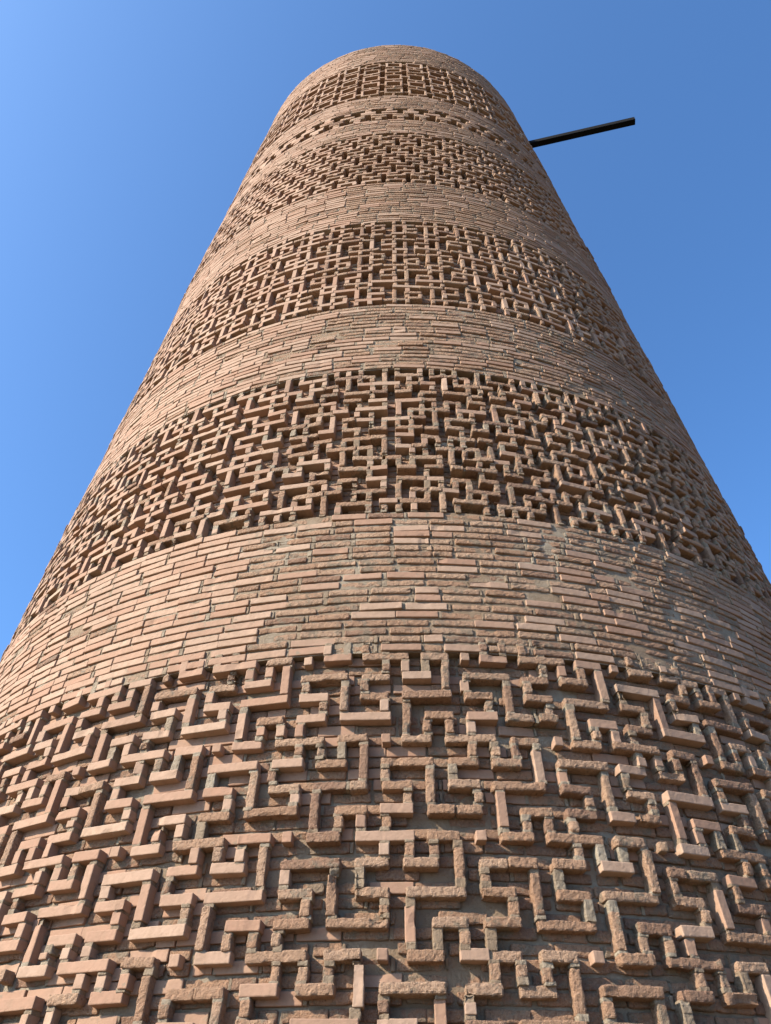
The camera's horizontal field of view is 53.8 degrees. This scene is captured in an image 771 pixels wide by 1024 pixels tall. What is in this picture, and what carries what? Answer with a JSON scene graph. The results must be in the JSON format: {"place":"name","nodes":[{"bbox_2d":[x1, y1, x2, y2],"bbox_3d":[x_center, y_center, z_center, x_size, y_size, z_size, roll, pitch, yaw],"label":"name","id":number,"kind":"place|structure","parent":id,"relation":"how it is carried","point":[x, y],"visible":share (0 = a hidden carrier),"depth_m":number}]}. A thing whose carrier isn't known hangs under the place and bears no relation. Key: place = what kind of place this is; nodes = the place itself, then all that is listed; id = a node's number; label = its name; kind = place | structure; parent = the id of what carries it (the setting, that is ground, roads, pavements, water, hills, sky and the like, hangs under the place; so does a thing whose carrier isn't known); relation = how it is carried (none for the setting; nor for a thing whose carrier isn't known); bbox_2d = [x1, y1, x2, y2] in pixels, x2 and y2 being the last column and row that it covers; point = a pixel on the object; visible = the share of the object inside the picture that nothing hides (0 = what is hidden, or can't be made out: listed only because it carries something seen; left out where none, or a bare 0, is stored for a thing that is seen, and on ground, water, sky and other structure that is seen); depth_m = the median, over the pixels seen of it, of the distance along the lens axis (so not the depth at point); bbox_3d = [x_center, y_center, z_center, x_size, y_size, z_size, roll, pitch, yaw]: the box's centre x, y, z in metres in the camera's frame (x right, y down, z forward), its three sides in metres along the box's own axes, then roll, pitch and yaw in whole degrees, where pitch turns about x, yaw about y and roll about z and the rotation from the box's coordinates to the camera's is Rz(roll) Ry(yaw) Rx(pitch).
{"place":"outdoors","nodes":[
{"label":"outdoors","id":0,"kind":"place"},
{"bbox_2d":[0,0,770,660],"label":"sky","id":1,"kind":"structure","parent":0,"point":[131,130]},
{"label":"ground","id":2,"kind":"structure","parent":0,"visible":0},
{"bbox_2d":[0,45,770,1023],"bbox_3d":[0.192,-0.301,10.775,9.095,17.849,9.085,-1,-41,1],"label":"brick tower","id":3,"kind":"structure","parent":2,"relation":"on","point":[390,643],"depth_m":4.54},
{"bbox_2d":[529,117,634,147],"bbox_3d":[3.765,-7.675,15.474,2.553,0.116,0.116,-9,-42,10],"label":"steel beam","id":4,"kind":"structure","parent":3,"relation":"attached to","point":[592,130],"depth_m":15.39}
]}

